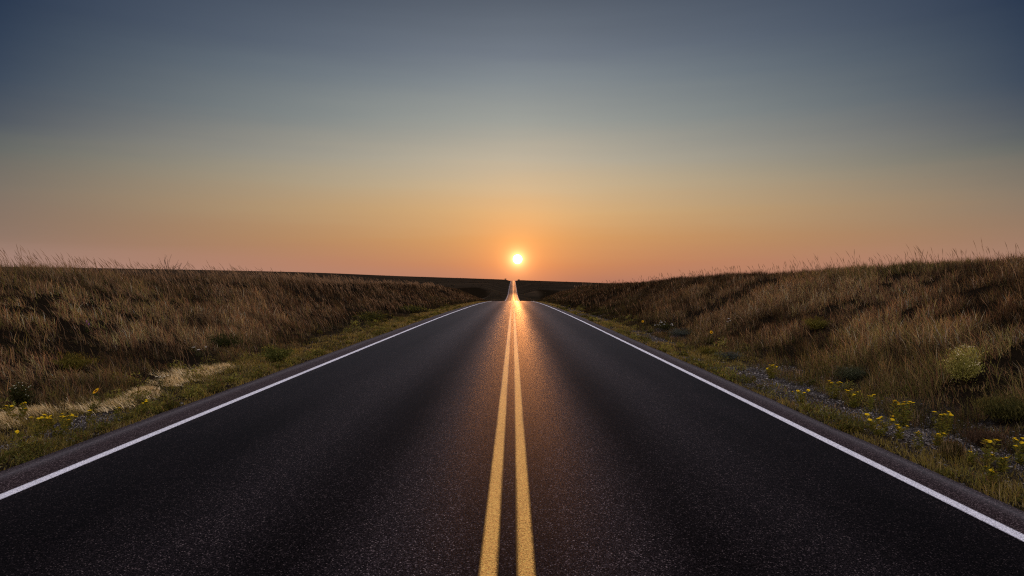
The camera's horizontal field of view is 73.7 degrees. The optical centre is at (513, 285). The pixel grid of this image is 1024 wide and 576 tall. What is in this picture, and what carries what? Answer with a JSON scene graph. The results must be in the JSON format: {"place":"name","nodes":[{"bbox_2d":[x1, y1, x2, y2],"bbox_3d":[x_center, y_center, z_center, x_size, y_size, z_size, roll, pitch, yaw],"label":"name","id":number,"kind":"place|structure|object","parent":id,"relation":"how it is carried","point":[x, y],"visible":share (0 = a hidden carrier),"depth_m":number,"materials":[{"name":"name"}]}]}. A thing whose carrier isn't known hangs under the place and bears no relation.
{"place":"outdoors","nodes":[
{"label":"outdoors","id":0,"kind":"place"},
{"bbox_2d":[0,361,242,429],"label":"foxtail grass","id":1,"kind":"structure","parent":0,"point":[173,381],"depth_m":10.15,"materials":[{"name":"beige plant"}]},
{"bbox_2d":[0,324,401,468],"bbox_3d":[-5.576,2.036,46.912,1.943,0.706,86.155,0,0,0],"label":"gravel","id":2,"kind":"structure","parent":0,"point":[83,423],"depth_m":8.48,"materials":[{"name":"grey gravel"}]},
{"bbox_2d":[0,245,472,383],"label":"seed grass","id":3,"kind":"structure","parent":0,"point":[272,274],"depth_m":25.94,"materials":[{"name":"brown plant"}]},
{"bbox_2d":[0,281,1023,575],"bbox_3d":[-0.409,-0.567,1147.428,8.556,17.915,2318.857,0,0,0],"label":"road","id":4,"kind":"structure","parent":0,"point":[512,435],"depth_m":5.64,"materials":[{"name":"black asphalt"}]},
{"bbox_2d":[0,267,1023,510],"bbox_3d":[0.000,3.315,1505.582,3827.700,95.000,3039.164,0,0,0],"label":"ground","id":5,"kind":"structure","parent":0,"point":[483,290],"depth_m":14.64,"materials":[{"name":"soil"}]},
{"bbox_2d":[0,402,27,420],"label":"yellow flower weed","id":6,"kind":"object","parent":5,"relation":"on","point":[22,406],"visible":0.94,"depth_m":8.54,"materials":[{"name":"green plant"}]},
{"bbox_2d":[10,430,26,449],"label":"yellow flower weed","id":7,"kind":"object","parent":5,"relation":"on","point":[18,432],"visible":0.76,"depth_m":7.12,"materials":[{"name":"green plant"}]},
{"bbox_2d":[6,381,35,406],"bbox_3d":[-6.804,1.511,9.442,0.353,0.404,0.342,0,0,31],"label":"white aster","id":8,"kind":"object","parent":5,"relation":"on","point":[18,395],"visible":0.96,"depth_m":9.39,"materials":[{"name":"green plant"}]},
{"bbox_2d":[28,414,49,437],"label":"yellow flower weed","id":9,"kind":"object","parent":5,"relation":"on","point":[43,427],"visible":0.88,"depth_m":7.72,"materials":[{"name":"green plant"}]},
{"bbox_2d":[45,414,71,436],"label":"yellow flower weed","id":10,"kind":"object","parent":5,"relation":"on","point":[51,424],"visible":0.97,"depth_m":7.76,"materials":[{"name":"green plant"}]},
{"bbox_2d":[59,413,77,427],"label":"yellow flower weed","id":11,"kind":"object","parent":5,"relation":"on","point":[72,417],"visible":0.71,"depth_m":8.30,"materials":[{"name":"green plant"}]},
{"bbox_2d":[49,351,99,370],"bbox_3d":[-7.742,1.343,12.082,0.812,0.400,0.828,0,0,9],"label":"olive shrub","id":12,"kind":"object","parent":5,"relation":"on","point":[78,361],"visible":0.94,"depth_m":12.03,"materials":[{"name":"green plant"}]},
{"bbox_2d":[86,409,95,423],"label":"yellow flower weed","id":13,"kind":"object","parent":5,"relation":"on","point":[89,413],"visible":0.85,"depth_m":8.52,"materials":[{"name":"green plant"}]},
{"bbox_2d":[92,389,103,405],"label":"sunflower","id":14,"kind":"object","parent":5,"relation":"on","point":[95,393],"visible":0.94,"depth_m":9.73,"materials":[{"name":"yellow plant"}]},
{"bbox_2d":[113,406,124,421],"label":"yellow flower weed","id":15,"kind":"object","parent":5,"relation":"on","point":[115,415],"visible":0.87,"depth_m":8.57,"materials":[{"name":"green plant"}]},
{"bbox_2d":[138,399,149,411],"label":"yellow flower weed","id":16,"kind":"object","parent":5,"relation":"on","point":[145,402],"visible":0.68,"depth_m":9.28,"materials":[{"name":"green plant"}]},
{"bbox_2d":[159,254,186,275],"bbox_3d":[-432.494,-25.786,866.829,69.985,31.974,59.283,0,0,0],"label":"skyline bush","id":17,"kind":"object","parent":5,"relation":"on","point":[168,267],"visible":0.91,"depth_m":863.24,"materials":[{"name":"brown plant"}]},
{"bbox_2d":[199,332,251,347],"bbox_3d":[-7.486,1.431,17.703,1.175,0.443,1.062,0,0,0],"label":"green bush","id":18,"kind":"object","parent":5,"relation":"on","point":[225,340],"visible":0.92,"depth_m":17.68,"materials":[{"name":"green plant"}]},
{"bbox_2d":[0,301,486,469],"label":"verge grass","id":19,"kind":"structure","parent":5,"relation":"on","point":[246,362],"depth_m":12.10,"materials":[{"name":"green plant"}]},
{"bbox_2d":[0,259,487,430],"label":"prairie grass","id":20,"kind":"structure","parent":5,"relation":"on","point":[177,319],"depth_m":18.90,"materials":[{"name":"brown plant"}]},
{"bbox_2d":[251,345,295,361],"bbox_3d":[-5.335,1.568,15.353,1.005,0.415,0.853,0,0,22],"label":"leafy bush","id":21,"kind":"object","parent":5,"relation":"on","point":[274,353],"visible":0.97,"depth_m":15.22,"materials":[{"name":"green plant"}]},
{"bbox_2d":[401,304,426,311],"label":"dark bush","id":22,"kind":"object","parent":5,"relation":"on","point":[412,309],"visible":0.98,"depth_m":46.16,"materials":[{"name":"green plant"}]},
{"bbox_2d":[267,271,609,300],"bbox_3d":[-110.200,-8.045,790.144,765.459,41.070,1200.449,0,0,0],"label":"hill grass","id":23,"kind":"structure","parent":5,"relation":"on","point":[468,282],"depth_m":849.19,"materials":[{"name":"brown plant"}]},
{"bbox_2d":[651,321,675,330],"bbox_3d":[5.680,1.526,25.712,0.983,0.408,1.006,0,0,0],"label":"white flower patch","id":24,"kind":"object","parent":5,"relation":"on","point":[663,325],"visible":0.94,"depth_m":25.68,"materials":[{"name":"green plant"}]},
{"bbox_2d":[665,327,689,335],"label":"sagebrush","id":25,"kind":"object","parent":5,"relation":"on","point":[676,332],"visible":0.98,"depth_m":23.05,"materials":[{"name":"green plant"}]},
{"bbox_2d":[695,345,721,354],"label":"yellow green bush","id":26,"kind":"object","parent":5,"relation":"on","point":[706,350],"visible":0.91,"depth_m":16.97,"materials":[{"name":"green plant"}]},
{"bbox_2d":[709,350,741,360],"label":"sagebrush","id":27,"kind":"object","parent":5,"relation":"on","point":[732,356],"visible":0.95,"depth_m":15.87,"materials":[{"name":"grey plant"}]},
{"bbox_2d":[765,364,778,378],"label":"yellow flower weed","id":28,"kind":"object","parent":5,"relation":"on","point":[769,370],"visible":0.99,"depth_m":12.72,"materials":[{"name":"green plant"}]},
{"bbox_2d":[536,251,1023,455],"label":"prairie grass","id":29,"kind":"structure","parent":5,"relation":"on","point":[945,337],"depth_m":15.83,"materials":[{"name":"brown plant"}]},
{"bbox_2d":[553,305,1023,500],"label":"roadside weeds","id":30,"kind":"object","parent":5,"relation":"on","point":[731,375],"visible":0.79,"depth_m":10.95,"materials":[{"name":"green plant"}]},
{"bbox_2d":[790,389,809,402],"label":"yellow flower weed","id":31,"kind":"object","parent":5,"relation":"on","point":[798,393],"visible":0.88,"depth_m":10.00,"materials":[{"name":"green plant"}]},
{"bbox_2d":[802,316,831,330],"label":"olive shrub","id":32,"kind":"object","parent":5,"relation":"on","point":[814,324],"visible":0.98,"depth_m":16.79,"materials":[{"name":"green plant"}]},
{"bbox_2d":[826,380,841,397],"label":"yellow flower weed","id":33,"kind":"object","parent":5,"relation":"on","point":[830,383],"visible":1,"depth_m":10.50,"materials":[{"name":"green plant"}]},
{"bbox_2d":[820,363,870,381],"bbox_3d":[5.772,1.498,11.587,0.724,0.312,0.737,0,0,-22],"label":"sagebrush","id":34,"kind":"object","parent":5,"relation":"on","point":[855,374],"visible":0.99,"depth_m":11.57,"materials":[{"name":"green plant"}]},
{"bbox_2d":[845,388,861,407],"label":"yellow flower weed","id":35,"kind":"object","parent":5,"relation":"on","point":[853,395],"visible":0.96,"depth_m":9.71,"materials":[{"name":"green plant"}]},
{"bbox_2d":[867,394,875,411],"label":"yellow flower weed","id":36,"kind":"object","parent":5,"relation":"on","point":[870,402],"visible":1,"depth_m":9.42,"materials":[{"name":"green plant"}]},
{"bbox_2d":[865,413,897,435],"bbox_3d":[4.191,1.601,7.759,0.352,0.260,0.256,0,0,17],"label":"yellow flower weed","id":37,"kind":"object","parent":5,"relation":"on","point":[875,423],"visible":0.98,"depth_m":7.76,"materials":[{"name":"green plant"}]},
{"bbox_2d":[892,422,909,439],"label":"yellow flower weed","id":38,"kind":"object","parent":5,"relation":"on","point":[901,430],"visible":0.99,"depth_m":7.59,"materials":[{"name":"green plant"}]},
{"bbox_2d":[888,400,914,426],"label":"yellow flower weed","id":39,"kind":"object","parent":5,"relation":"on","point":[905,420],"visible":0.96,"depth_m":8.51,"materials":[{"name":"green plant"}]},
{"bbox_2d":[875,397,932,413],"bbox_3d":[5.221,1.628,9.132,0.692,0.276,0.750,0,0,39],"label":"grey weed","id":40,"kind":"object","parent":5,"relation":"on","point":[911,405],"visible":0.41,"depth_m":9.12,"materials":[{"name":"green plant"}]},
{"bbox_2d":[911,431,923,448],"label":"yellow flower weed","id":41,"kind":"object","parent":5,"relation":"on","point":[919,439],"visible":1,"depth_m":7.18,"materials":[{"name":"green plant"}]},
{"bbox_2d":[932,431,946,445],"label":"yellow flower weed","id":42,"kind":"object","parent":5,"relation":"on","point":[938,436],"visible":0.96,"depth_m":7.29,"materials":[{"name":"green plant"}]},
{"bbox_2d":[932,411,953,434],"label":"yellow flower weed","id":43,"kind":"object","parent":5,"relation":"on","point":[948,425],"visible":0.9,"depth_m":7.77,"materials":[{"name":"green plant"}]},
{"bbox_2d":[937,437,970,458],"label":"dry tuft","id":44,"kind":"object","parent":5,"relation":"on","point":[950,447],"visible":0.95,"depth_m":6.74,"materials":[{"name":"brown plant"}]},
{"bbox_2d":[934,344,991,384],"bbox_3d":[6.393,1.122,9.675,0.717,0.604,0.680,0,0,-22],"label":"flowering shrub","id":45,"kind":"object","parent":5,"relation":"on","point":[959,367],"visible":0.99,"depth_m":9.63,"materials":[{"name":"green plant"}]},
{"bbox_2d":[965,449,979,464],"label":"yellow flower weed","id":46,"kind":"object","parent":5,"relation":"on","point":[971,455],"visible":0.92,"depth_m":6.59,"materials":[{"name":"green plant"}]},
{"bbox_2d":[955,424,1013,447],"bbox_3d":[5.021,1.611,7.267,0.592,0.277,0.551,0,0,-34],"label":"grey weed","id":47,"kind":"object","parent":5,"relation":"on","point":[977,437],"visible":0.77,"depth_m":7.22,"materials":[{"name":"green plant"}]},
{"bbox_2d":[980,438,1001,464],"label":"yellow flower weed","id":48,"kind":"object","parent":5,"relation":"on","point":[986,452],"visible":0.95,"depth_m":6.54,"materials":[{"name":"green plant"}]},
{"bbox_2d":[983,465,999,484],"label":"yellow flower weed","id":49,"kind":"object","parent":5,"relation":"on","point":[991,472],"visible":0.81,"depth_m":5.87,"materials":[{"name":"green plant"}]},
{"bbox_2d":[966,388,1023,423],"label":"green bush","id":50,"kind":"object","parent":5,"relation":"on","point":[1006,408],"visible":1,"depth_m":8.03,"materials":[{"name":"green plant"}]},
{"bbox_2d":[990,454,1011,471],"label":"yellow flower weed","id":51,"kind":"object","parent":5,"relation":"on","point":[1004,464],"visible":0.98,"depth_m":6.36,"materials":[{"name":"green plant"}]},
{"bbox_2d":[1012,437,1023,465],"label":"yellow flower weed","id":52,"kind":"object","parent":5,"relation":"on","point":[1019,459],"visible":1,"depth_m":6.56,"materials":[{"name":"green plant"}]},
{"bbox_2d":[0,0,1023,282],"label":"sky","id":53,"kind":"structure","parent":0,"point":[594,141],"materials":[{"name":"blue"}]},
{"bbox_2d":[535,301,1023,510],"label":"verge grass","id":54,"kind":"structure","parent":0,"point":[933,464],"depth_m":7.02,"materials":[{"name":"green plant"}]},
{"bbox_2d":[548,240,1023,362],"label":"seed grass","id":55,"kind":"structure","parent":0,"point":[805,279],"depth_m":24.23,"materials":[{"name":"brown plant"}]},
{"bbox_2d":[565,306,1023,505],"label":"gravel","id":56,"kind":"structure","parent":0,"point":[978,448],"depth_m":8.91,"materials":[{"name":"grey gravel"}]}
]}

